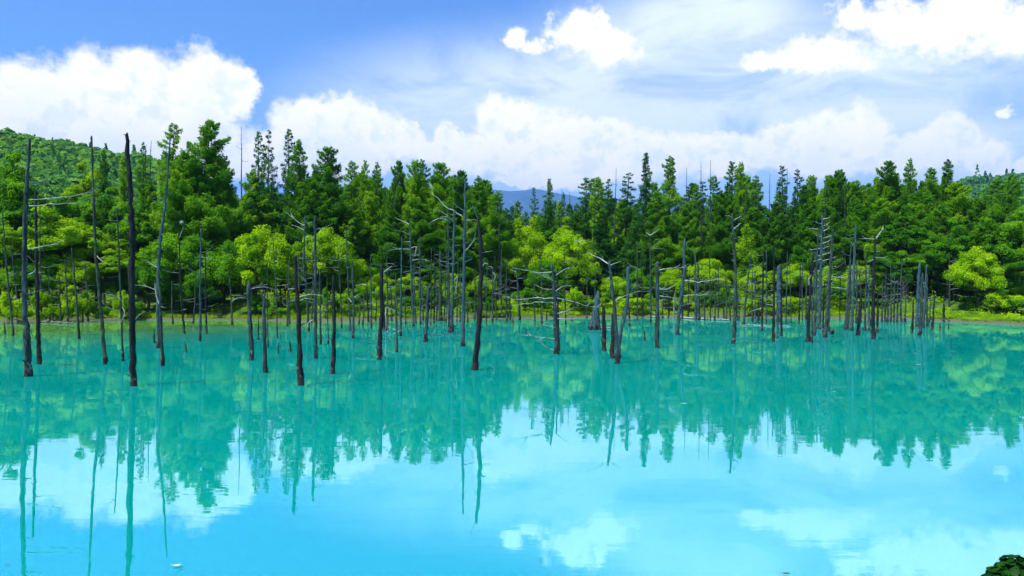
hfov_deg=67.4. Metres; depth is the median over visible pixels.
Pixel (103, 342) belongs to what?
dead tree
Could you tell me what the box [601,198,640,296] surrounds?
larch tree
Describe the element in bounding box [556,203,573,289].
larch tree
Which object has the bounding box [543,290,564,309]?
shrub
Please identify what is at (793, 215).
spruce tree
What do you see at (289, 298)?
dead tree
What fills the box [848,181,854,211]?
larch tree
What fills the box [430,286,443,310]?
shrub
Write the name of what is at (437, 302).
dead tree
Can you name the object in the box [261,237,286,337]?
dead tree
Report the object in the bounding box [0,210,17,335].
dead tree
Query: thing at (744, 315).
dead tree
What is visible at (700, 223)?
dead tree
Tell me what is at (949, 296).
dead tree
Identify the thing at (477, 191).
larch tree
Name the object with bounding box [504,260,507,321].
dead tree
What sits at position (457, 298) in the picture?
dead tree
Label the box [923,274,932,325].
dead tree
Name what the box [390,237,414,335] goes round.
dead tree
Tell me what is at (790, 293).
dead tree
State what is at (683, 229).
larch tree
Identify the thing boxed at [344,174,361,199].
larch tree
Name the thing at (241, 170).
dead tree
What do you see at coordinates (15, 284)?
dead tree
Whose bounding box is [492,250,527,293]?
bush
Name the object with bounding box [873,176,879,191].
larch tree
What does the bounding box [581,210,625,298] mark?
larch tree
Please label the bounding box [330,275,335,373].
dead tree
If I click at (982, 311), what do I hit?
undergrowth
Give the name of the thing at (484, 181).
larch tree
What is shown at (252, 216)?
larch tree
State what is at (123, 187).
larch tree
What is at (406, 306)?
dead tree
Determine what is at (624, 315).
dead tree
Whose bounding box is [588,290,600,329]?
tree stump
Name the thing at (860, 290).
dead tree
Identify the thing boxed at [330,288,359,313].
shrub
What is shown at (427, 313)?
dead tree
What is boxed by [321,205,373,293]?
larch tree
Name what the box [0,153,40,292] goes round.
broadleaf tree
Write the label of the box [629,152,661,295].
spruce tree
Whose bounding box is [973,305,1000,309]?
shrub
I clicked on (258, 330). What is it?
tree stump
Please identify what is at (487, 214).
larch tree
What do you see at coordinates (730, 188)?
larch tree
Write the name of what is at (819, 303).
dead tree
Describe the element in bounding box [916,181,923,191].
larch tree
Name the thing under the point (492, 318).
dead tree
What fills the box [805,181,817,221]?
larch tree
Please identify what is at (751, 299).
dead tree
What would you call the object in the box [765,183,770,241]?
dead tree
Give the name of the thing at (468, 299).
shrub
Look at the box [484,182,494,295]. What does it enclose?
larch tree
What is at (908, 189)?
larch tree
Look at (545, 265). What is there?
bush
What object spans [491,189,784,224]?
mountain
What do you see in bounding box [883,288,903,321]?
dead tree
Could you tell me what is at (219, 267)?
broadleaf tree
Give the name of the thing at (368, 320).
dead tree
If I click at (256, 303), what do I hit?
shrub
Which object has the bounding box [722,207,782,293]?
larch tree
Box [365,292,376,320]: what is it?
dead tree
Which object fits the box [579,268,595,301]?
dead tree
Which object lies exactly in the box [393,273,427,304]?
bush
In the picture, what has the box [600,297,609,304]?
shrub
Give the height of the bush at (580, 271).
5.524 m
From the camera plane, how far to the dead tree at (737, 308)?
77.53 m
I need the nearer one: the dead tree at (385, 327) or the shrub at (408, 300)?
the dead tree at (385, 327)
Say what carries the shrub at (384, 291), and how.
on the ground at (239, 305)
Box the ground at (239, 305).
[0,289,1023,324]
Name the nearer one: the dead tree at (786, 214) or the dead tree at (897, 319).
the dead tree at (897, 319)
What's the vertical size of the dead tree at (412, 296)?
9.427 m
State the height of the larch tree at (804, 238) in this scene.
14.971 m
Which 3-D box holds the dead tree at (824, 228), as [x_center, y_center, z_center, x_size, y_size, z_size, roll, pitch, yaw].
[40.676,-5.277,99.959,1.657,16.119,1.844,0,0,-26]
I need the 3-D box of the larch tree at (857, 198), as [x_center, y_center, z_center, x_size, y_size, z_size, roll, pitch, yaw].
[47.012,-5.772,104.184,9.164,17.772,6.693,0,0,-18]
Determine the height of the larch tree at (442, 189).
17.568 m
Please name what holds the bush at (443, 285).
on the ground at (239, 305)
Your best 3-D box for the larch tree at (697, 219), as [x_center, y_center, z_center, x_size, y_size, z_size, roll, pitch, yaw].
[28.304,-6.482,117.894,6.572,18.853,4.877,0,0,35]
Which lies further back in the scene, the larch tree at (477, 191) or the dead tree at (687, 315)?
the larch tree at (477, 191)
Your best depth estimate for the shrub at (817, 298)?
86.22 m
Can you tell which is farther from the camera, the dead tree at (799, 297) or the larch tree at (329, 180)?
the larch tree at (329, 180)
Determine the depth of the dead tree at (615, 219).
109.95 m
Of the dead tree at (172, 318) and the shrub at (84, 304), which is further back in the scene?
the shrub at (84, 304)
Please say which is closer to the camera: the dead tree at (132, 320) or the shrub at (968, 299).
the dead tree at (132, 320)
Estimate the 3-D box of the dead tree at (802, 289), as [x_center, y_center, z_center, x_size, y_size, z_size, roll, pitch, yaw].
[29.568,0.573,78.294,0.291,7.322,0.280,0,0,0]
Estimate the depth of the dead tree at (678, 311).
51.21 m
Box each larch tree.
[0,208,20,287]
[4,263,41,294]
[62,249,79,289]
[87,150,111,297]
[100,156,134,295]
[125,181,160,294]
[135,118,250,306]
[135,152,233,314]
[138,123,182,306]
[210,163,260,301]
[235,171,285,292]
[261,187,278,292]
[269,191,292,290]
[270,192,283,289]
[280,139,312,242]
[281,168,305,236]
[283,177,356,296]
[286,146,365,294]
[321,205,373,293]
[343,160,368,258]
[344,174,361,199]
[347,191,386,298]
[349,210,437,300]
[355,160,372,259]
[355,172,368,205]
[369,160,407,275]
[369,162,384,222]
[378,187,390,223]
[388,160,434,281]
[395,203,468,307]
[414,161,477,281]
[419,159,430,216]
[422,213,475,306]
[442,169,491,266]
[448,174,457,200]
[448,180,455,203]
[449,200,510,301]
[469,175,493,261]
[476,190,500,295]
[481,179,506,213]
[483,190,519,299]
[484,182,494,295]
[502,208,514,236]
[503,222,523,288]
[508,206,515,222]
[513,201,526,242]
[522,211,529,226]
[550,200,560,230]
[552,200,580,289]
[555,212,601,296]
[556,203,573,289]
[572,203,580,230]
[581,177,613,237]
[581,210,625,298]
[585,177,622,296]
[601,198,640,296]
[606,198,637,263]
[622,182,664,271]
[630,203,642,236]
[634,191,686,297]
[649,155,698,272]
[652,202,706,296]
[673,182,709,243]
[680,184,708,280]
[696,191,759,293]
[702,175,723,288]
[719,161,744,254]
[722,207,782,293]
[724,161,759,281]
[736,175,766,213]
[743,189,764,241]
[750,201,812,298]
[757,205,783,291]
[770,191,791,216]
[782,203,832,300]
[787,184,812,290]
[793,197,849,303]
[801,174,818,212]
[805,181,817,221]
[813,175,838,257]
[813,188,824,215]
[824,169,850,262]
[828,204,882,303]
[839,180,870,267]
[842,178,850,213]
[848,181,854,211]
[849,185,871,224]
[852,198,916,303]
[862,183,875,201]
[864,160,917,286]
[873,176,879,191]
[888,190,936,300]
[899,158,923,216]
[904,177,917,204]
[907,204,956,300]
[914,178,934,289]
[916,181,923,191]
[922,167,940,226]
[928,220,1023,304]
[929,181,980,294]
[932,220,1023,303]
[933,159,967,214]
[963,197,996,289]
[973,177,1020,215]
[983,197,997,222]
[986,173,1023,295]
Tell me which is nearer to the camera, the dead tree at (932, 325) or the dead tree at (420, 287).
the dead tree at (932, 325)
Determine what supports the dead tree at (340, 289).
in the water
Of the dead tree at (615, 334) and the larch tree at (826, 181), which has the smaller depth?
the dead tree at (615, 334)
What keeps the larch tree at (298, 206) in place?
on the ground at (239, 305)
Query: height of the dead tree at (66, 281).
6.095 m
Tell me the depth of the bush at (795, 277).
91.01 m
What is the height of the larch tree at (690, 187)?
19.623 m
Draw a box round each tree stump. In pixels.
[257,318,258,339]
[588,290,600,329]
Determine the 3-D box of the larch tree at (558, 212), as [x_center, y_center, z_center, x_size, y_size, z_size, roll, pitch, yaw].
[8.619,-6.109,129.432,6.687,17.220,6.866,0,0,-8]
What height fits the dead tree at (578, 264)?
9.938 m
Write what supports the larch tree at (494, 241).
on the ground at (239, 305)
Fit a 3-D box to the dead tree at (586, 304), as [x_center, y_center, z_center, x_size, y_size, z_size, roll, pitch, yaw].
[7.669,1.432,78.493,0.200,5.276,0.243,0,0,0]
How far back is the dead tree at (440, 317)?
70.69 m
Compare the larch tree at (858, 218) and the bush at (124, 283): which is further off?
the larch tree at (858, 218)
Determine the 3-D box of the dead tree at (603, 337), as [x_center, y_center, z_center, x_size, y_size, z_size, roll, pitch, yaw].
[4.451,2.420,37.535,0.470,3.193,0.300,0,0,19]
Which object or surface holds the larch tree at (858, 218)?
on the ground at (239, 305)
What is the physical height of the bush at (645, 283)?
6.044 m
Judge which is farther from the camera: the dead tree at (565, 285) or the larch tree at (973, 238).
the larch tree at (973, 238)
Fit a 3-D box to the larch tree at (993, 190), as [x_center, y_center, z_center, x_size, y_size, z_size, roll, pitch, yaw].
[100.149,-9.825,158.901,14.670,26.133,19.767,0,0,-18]
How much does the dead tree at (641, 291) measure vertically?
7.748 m
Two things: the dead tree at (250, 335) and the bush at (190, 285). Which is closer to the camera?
the dead tree at (250, 335)
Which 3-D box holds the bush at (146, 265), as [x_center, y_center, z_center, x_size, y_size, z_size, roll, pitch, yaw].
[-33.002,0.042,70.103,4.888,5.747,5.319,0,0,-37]
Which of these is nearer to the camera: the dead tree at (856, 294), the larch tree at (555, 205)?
the dead tree at (856, 294)
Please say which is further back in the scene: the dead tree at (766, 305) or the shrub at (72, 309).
the dead tree at (766, 305)
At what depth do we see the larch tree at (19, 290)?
127.23 m
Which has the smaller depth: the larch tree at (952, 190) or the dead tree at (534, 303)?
the dead tree at (534, 303)
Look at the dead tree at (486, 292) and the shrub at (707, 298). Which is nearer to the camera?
the dead tree at (486, 292)
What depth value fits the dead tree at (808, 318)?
45.19 m
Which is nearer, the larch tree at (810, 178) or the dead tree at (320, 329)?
the dead tree at (320, 329)
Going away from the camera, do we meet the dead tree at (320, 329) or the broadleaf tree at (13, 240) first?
the dead tree at (320, 329)
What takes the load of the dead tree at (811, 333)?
in the water
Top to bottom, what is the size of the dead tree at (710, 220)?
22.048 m
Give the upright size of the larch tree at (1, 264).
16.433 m
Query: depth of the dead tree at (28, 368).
25.19 m
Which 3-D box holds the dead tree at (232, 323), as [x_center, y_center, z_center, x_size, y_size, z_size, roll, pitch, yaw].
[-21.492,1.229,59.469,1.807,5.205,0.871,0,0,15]
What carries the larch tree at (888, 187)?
on the ground at (239, 305)
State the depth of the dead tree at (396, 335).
35.91 m
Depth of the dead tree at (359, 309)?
62.19 m
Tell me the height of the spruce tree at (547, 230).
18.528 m
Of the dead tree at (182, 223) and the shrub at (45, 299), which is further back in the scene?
the shrub at (45, 299)
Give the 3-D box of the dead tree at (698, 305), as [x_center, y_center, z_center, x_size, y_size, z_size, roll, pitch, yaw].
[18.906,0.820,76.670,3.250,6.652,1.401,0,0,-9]
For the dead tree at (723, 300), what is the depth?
77.21 m
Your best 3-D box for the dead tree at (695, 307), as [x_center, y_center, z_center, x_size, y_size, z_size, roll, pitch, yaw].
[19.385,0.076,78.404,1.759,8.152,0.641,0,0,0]
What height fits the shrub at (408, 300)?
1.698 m
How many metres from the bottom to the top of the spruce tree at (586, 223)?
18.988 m
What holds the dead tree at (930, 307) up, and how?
in the water
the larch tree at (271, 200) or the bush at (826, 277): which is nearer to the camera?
the bush at (826, 277)
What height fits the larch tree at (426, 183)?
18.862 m
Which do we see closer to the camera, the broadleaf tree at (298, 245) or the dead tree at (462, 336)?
the dead tree at (462, 336)
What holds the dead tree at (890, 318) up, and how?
in the water
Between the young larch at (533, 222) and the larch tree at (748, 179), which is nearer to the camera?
the young larch at (533, 222)
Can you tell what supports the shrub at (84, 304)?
on the ground at (239, 305)
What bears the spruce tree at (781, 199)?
on the ground at (239, 305)
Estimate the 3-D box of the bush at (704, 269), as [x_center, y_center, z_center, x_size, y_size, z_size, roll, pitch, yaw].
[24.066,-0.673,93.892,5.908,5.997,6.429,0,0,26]
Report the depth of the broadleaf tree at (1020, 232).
91.05 m
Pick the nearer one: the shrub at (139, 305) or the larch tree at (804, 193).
the shrub at (139, 305)
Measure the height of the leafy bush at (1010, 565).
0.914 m
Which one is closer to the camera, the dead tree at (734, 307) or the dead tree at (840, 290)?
the dead tree at (734, 307)
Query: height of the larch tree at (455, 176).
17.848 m
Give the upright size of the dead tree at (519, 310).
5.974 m
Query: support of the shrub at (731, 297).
on the ground at (239, 305)
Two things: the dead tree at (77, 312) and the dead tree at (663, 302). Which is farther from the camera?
the dead tree at (663, 302)
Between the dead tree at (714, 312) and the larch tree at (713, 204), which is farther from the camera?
the larch tree at (713, 204)
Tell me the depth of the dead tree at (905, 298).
75.76 m
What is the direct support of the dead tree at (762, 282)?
in the water
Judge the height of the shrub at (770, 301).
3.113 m
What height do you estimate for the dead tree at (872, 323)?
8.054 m
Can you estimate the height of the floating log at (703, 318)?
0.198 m
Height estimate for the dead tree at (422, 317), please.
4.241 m
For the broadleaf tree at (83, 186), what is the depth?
91.55 m
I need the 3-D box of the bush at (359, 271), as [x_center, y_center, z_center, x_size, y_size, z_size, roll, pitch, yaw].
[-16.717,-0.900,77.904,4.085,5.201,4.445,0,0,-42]
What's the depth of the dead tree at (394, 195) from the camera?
91.96 m
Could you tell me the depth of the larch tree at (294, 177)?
91.24 m
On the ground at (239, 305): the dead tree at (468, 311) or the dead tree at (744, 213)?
the dead tree at (744, 213)
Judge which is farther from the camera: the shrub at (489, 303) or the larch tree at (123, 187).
the larch tree at (123, 187)
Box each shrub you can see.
[0,292,21,323]
[8,307,34,322]
[30,290,51,320]
[40,304,65,321]
[60,293,81,321]
[66,290,92,321]
[84,301,109,318]
[111,289,128,319]
[119,301,146,313]
[246,296,270,315]
[258,305,292,316]
[286,296,309,310]
[300,296,317,310]
[317,287,339,310]
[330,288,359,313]
[354,287,376,308]
[373,283,389,301]
[386,284,403,309]
[399,296,421,308]
[416,287,432,304]
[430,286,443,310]
[442,281,461,312]
[461,295,477,317]
[471,296,502,317]
[494,295,512,315]
[511,287,540,310]
[521,299,553,311]
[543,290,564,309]
[564,287,583,312]
[569,295,593,311]
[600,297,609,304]
[605,286,623,303]
[616,294,643,310]
[635,294,659,309]
[659,283,673,305]
[670,299,700,309]
[683,291,703,312]
[700,290,721,315]
[716,284,741,309]
[741,297,757,316]
[747,292,771,314]
[763,293,792,310]
[788,297,803,308]
[803,290,825,309]
[822,284,838,299]
[831,282,851,306]
[854,298,876,303]
[870,299,889,304]
[959,296,989,304]
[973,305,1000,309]
[982,289,1023,313]
[998,299,1023,312]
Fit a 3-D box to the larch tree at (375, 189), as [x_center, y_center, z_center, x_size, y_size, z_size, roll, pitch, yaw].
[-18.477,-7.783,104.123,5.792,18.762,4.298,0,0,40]
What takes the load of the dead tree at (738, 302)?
in the water
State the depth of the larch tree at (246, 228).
83.63 m
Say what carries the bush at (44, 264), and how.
on the ground at (239, 305)
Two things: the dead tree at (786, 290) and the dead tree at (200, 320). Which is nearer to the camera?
the dead tree at (200, 320)
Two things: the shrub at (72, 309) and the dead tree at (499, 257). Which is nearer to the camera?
the shrub at (72, 309)
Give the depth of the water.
14.18 m
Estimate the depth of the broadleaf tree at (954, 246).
89.11 m
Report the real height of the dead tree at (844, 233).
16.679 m
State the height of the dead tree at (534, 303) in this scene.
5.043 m
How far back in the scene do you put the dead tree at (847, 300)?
59.74 m
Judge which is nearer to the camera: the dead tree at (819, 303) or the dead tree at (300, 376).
the dead tree at (300, 376)
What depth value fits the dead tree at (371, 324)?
56.51 m
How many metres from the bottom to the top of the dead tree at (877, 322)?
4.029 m
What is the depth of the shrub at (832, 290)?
86.22 m
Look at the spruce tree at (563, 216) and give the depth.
121.95 m
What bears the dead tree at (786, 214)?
on the ground at (239, 305)
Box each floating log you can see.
[40,321,87,322]
[680,316,729,320]
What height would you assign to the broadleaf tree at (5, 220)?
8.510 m
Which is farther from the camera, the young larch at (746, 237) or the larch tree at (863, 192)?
the larch tree at (863, 192)
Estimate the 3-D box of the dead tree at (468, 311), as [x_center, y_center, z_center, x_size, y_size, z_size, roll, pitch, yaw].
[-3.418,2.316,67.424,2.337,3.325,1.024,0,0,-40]
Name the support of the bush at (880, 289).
on the ground at (239, 305)
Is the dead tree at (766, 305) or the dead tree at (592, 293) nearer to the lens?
the dead tree at (766, 305)
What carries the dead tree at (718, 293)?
in the water
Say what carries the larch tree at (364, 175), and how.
on the ground at (239, 305)
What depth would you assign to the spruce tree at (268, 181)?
94.94 m
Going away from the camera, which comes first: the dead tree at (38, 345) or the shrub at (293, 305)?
the dead tree at (38, 345)
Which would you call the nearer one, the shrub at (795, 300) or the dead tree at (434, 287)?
the dead tree at (434, 287)
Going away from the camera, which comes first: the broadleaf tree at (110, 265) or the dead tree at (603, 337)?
the dead tree at (603, 337)
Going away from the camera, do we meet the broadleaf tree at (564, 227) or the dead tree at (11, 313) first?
the dead tree at (11, 313)
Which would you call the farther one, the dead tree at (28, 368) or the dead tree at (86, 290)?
the dead tree at (86, 290)
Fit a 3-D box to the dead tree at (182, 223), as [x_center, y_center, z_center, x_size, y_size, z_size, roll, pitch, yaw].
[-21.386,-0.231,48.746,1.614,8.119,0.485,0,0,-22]
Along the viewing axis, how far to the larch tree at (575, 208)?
138.91 m
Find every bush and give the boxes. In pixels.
[0,264,33,299]
[11,253,69,295]
[44,261,99,294]
[88,271,143,297]
[122,257,178,313]
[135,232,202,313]
[171,262,226,313]
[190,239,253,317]
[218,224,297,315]
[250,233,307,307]
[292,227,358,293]
[325,254,367,289]
[357,273,394,300]
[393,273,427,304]
[432,273,468,297]
[466,275,497,297]
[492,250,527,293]
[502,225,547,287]
[523,259,574,293]
[558,257,598,291]
[596,276,626,297]
[623,269,655,298]
[654,268,691,310]
[686,258,733,291]
[737,266,772,297]
[770,263,812,297]
[808,266,845,299]
[841,265,881,297]
[861,273,896,304]
[981,554,1023,575]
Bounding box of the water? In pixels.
[0,315,1023,575]
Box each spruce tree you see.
[135,142,149,301]
[244,131,268,296]
[260,130,277,293]
[271,129,296,295]
[490,214,526,294]
[527,187,540,241]
[530,178,557,292]
[559,192,566,295]
[573,177,593,295]
[603,178,620,272]
[609,172,639,276]
[621,211,646,297]
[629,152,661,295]
[696,181,713,249]
[750,175,767,242]
[767,165,793,290]
[782,192,799,291]
[787,169,803,224]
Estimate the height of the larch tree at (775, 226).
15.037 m
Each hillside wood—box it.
[0,127,255,220]
[925,164,1023,197]
[972,184,1023,218]
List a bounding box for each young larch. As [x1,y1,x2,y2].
[509,217,523,291]
[510,215,556,293]
[721,224,764,299]
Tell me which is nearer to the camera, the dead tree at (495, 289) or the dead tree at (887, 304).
the dead tree at (495, 289)
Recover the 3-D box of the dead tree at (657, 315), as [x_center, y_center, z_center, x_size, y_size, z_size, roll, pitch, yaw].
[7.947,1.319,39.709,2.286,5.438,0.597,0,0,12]
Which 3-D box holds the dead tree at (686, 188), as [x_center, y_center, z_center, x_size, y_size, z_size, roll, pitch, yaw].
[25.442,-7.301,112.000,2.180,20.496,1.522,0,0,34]
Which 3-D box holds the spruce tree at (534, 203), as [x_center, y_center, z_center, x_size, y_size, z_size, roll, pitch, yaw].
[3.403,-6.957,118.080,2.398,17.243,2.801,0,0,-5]
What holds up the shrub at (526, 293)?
on the ground at (239, 305)
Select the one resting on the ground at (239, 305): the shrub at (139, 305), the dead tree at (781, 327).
the shrub at (139, 305)
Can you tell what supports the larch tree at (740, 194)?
on the ground at (239, 305)
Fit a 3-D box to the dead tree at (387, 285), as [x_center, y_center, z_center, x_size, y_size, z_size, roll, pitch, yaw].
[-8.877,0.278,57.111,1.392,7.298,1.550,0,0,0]
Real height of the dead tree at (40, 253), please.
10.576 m
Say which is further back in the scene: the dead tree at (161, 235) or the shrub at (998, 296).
the shrub at (998, 296)
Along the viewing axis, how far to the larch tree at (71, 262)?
140.93 m
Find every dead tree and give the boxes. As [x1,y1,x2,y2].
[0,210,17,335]
[9,247,19,298]
[11,138,97,376]
[28,189,43,363]
[28,206,54,320]
[41,277,66,321]
[42,270,55,320]
[55,259,77,321]
[60,248,80,338]
[80,262,89,321]
[90,135,107,363]
[103,208,124,360]
[123,133,141,385]
[140,137,170,347]
[140,151,148,301]
[146,150,150,296]
[152,271,165,365]
[155,282,173,323]
[167,221,186,333]
[178,275,203,322]
[182,229,213,340]
[197,253,215,333]
[229,271,246,324]
[235,127,246,294]
[246,283,275,360]
[254,260,280,346]
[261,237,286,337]
[262,293,267,372]
[282,267,299,325]
[283,210,318,331]
[287,256,320,385]
[288,265,290,324]
[293,253,308,300]
[301,250,324,322]
[307,215,326,358]
[309,284,331,343]
[318,270,321,343]
[324,296,336,318]
[326,251,342,327]
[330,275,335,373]
[332,230,353,330]
[349,260,357,338]
[356,283,373,321]
[357,293,367,324]
[362,300,363,324]
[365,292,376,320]
[367,253,385,327]
[375,263,391,359]
[383,304,398,331]
[386,243,396,326]
[389,218,428,325]
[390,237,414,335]
[390,283,392,320]
[391,176,394,231]
[391,274,401,351]
[402,289,418,323]
[405,237,435,324]
[407,253,421,322]
[418,286,436,319]
[420,248,432,324]
[421,248,438,323]
[421,287,439,341]
[429,208,460,332]
[430,192,468,331]
[433,251,445,320]
[435,284,443,320]
[436,246,461,321]
[443,265,445,320]
[453,178,476,345]
[456,262,458,321]
[459,268,460,321]
[465,299,476,321]
[467,269,477,319]
[471,200,491,369]
[477,259,492,324]
[484,266,504,322]
[485,268,504,319]
[490,249,516,317]
[494,204,500,300]
[500,283,510,319]
[503,268,526,319]
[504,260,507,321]
[509,262,599,353]
[532,252,544,324]
[533,276,535,323]
[549,247,575,324]
[556,267,560,350]
[559,195,564,292]
[575,238,583,291]
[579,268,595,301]
[586,287,587,318]
[587,252,628,363]
[589,203,597,299]
[599,305,606,350]
[610,184,619,273]
[610,313,614,358]
[618,266,638,358]
[628,308,630,325]
[629,243,640,319]
[630,253,652,317]
[635,228,667,322]
[647,261,688,347]
[660,286,668,317]
[661,284,678,317]
[668,290,676,318]
[670,265,695,319]
[675,239,723,334]
[684,168,688,245]
[686,277,689,316]
[689,263,712,319]
[694,249,707,318]
[696,275,709,319]
[698,190,704,287]
[703,257,714,319]
[708,160,711,256]
[708,272,716,320]
[711,265,722,318]
[719,281,732,318]
[721,275,726,320]
[729,213,746,343]
[729,288,743,320]
[731,284,747,318]
[736,297,747,319]
[737,186,747,272]
[741,254,761,324]
[744,272,770,318]
[745,270,759,321]
[750,245,775,330]
[757,300,759,322]
[761,250,776,322]
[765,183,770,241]
[766,246,782,341]
[775,264,782,321]
[775,265,783,335]
[777,300,778,337]
[778,251,795,323]
[785,194,789,288]
[789,257,791,322]
[792,265,808,323]
[801,253,813,341]
[801,258,802,319]
[804,274,807,318]
[808,228,820,334]
[810,268,815,342]
[811,215,837,328]
[815,229,846,336]
[815,257,845,331]
[820,188,827,267]
[822,281,824,331]
[836,241,862,329]
[836,273,859,328]
[839,196,848,271]
[839,254,841,320]
[842,262,861,322]
[848,224,868,330]
[849,254,869,330]
[851,293,866,334]
[855,268,863,321]
[858,228,884,338]
[864,267,876,329]
[875,281,892,321]
[876,291,878,332]
[880,274,905,322]
[882,262,904,320]
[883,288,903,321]
[884,271,897,320]
[886,259,914,321]
[892,288,906,321]
[896,281,906,321]
[903,263,921,325]
[906,257,908,302]
[909,273,927,334]
[910,300,924,333]
[922,264,927,327]
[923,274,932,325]
[928,296,947,322]
[931,294,934,329]
[942,282,966,300]
[942,295,945,321]
[948,253,962,306]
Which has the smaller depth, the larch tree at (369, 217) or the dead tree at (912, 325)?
the dead tree at (912, 325)
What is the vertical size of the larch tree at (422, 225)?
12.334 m
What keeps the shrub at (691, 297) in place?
on the ground at (239, 305)
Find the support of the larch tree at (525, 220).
on the ground at (239, 305)
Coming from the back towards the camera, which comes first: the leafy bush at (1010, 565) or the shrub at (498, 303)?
the shrub at (498, 303)
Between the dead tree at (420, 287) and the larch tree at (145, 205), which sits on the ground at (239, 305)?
the larch tree at (145, 205)
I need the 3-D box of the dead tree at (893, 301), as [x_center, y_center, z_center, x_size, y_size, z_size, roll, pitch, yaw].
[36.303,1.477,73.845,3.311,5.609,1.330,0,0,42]
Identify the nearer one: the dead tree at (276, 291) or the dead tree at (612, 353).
the dead tree at (612, 353)
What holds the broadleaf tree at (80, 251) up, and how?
on the ground at (239, 305)
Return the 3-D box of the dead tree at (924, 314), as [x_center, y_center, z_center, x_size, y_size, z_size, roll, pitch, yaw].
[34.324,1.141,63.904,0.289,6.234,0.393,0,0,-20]
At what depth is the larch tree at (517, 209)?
127.26 m
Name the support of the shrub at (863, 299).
on the ground at (239, 305)
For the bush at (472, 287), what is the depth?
85.47 m
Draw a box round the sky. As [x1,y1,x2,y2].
[0,0,1023,209]
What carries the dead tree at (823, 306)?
in the water
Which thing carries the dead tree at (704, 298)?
in the water
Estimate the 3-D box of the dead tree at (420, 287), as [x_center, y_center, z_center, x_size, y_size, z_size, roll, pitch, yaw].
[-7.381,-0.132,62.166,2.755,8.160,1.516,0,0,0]
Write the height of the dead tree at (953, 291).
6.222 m
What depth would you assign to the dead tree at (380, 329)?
31.98 m
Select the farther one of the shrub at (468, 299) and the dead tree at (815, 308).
the shrub at (468, 299)
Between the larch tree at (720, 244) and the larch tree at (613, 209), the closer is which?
the larch tree at (720, 244)
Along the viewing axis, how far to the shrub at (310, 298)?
70.22 m
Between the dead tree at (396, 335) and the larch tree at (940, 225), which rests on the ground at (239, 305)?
the larch tree at (940, 225)
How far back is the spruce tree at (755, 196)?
119.78 m
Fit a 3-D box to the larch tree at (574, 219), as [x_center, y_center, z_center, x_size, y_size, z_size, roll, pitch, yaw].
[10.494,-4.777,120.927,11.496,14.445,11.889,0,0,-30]
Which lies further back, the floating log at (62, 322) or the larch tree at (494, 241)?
the larch tree at (494, 241)
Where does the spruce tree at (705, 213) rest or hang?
on the ground at (239, 305)
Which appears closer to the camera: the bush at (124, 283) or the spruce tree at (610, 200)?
the bush at (124, 283)
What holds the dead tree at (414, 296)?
in the water
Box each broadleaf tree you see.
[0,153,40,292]
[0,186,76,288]
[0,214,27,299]
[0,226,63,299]
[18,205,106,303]
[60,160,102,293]
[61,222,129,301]
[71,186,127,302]
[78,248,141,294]
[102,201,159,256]
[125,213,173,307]
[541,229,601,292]
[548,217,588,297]
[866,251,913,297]
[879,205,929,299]
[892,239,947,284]
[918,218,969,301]
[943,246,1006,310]
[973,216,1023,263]
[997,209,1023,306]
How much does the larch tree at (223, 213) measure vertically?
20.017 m
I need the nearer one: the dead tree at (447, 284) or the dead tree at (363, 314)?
the dead tree at (363, 314)
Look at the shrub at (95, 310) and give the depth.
64.52 m
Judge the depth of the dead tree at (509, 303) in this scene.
72.55 m
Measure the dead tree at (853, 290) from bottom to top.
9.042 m
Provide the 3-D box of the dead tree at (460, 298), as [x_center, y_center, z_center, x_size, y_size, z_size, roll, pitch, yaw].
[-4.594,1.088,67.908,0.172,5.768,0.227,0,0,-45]
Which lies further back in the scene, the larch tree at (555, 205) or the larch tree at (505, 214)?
the larch tree at (555, 205)
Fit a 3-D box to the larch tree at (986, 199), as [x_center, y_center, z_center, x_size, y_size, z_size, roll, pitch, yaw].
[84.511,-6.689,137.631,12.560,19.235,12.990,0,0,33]
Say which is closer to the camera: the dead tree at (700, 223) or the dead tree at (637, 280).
the dead tree at (637, 280)
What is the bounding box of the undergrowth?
[0,285,1023,319]
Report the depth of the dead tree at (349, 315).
52.98 m
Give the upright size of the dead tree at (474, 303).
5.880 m
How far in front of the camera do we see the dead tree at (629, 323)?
63.46 m
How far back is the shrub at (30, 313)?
61.36 m
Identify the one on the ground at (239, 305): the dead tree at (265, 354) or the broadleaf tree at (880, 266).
the broadleaf tree at (880, 266)
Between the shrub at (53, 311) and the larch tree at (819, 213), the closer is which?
the shrub at (53, 311)
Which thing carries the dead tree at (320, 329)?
in the water
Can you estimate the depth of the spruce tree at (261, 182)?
91.95 m
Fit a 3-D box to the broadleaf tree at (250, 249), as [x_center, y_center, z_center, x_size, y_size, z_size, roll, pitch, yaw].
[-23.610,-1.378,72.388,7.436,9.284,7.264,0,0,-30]
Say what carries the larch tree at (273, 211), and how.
on the ground at (239, 305)
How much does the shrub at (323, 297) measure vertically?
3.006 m
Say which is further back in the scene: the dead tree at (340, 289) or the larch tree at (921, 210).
the larch tree at (921, 210)
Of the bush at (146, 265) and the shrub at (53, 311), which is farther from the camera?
the bush at (146, 265)
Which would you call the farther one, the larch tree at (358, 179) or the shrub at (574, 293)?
the larch tree at (358, 179)
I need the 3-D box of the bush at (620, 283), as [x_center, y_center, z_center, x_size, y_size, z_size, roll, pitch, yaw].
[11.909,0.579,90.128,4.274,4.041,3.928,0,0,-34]
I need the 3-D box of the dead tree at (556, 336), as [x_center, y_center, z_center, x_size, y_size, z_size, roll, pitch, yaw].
[1.990,1.391,35.477,4.777,5.219,1.321,0,0,-7]

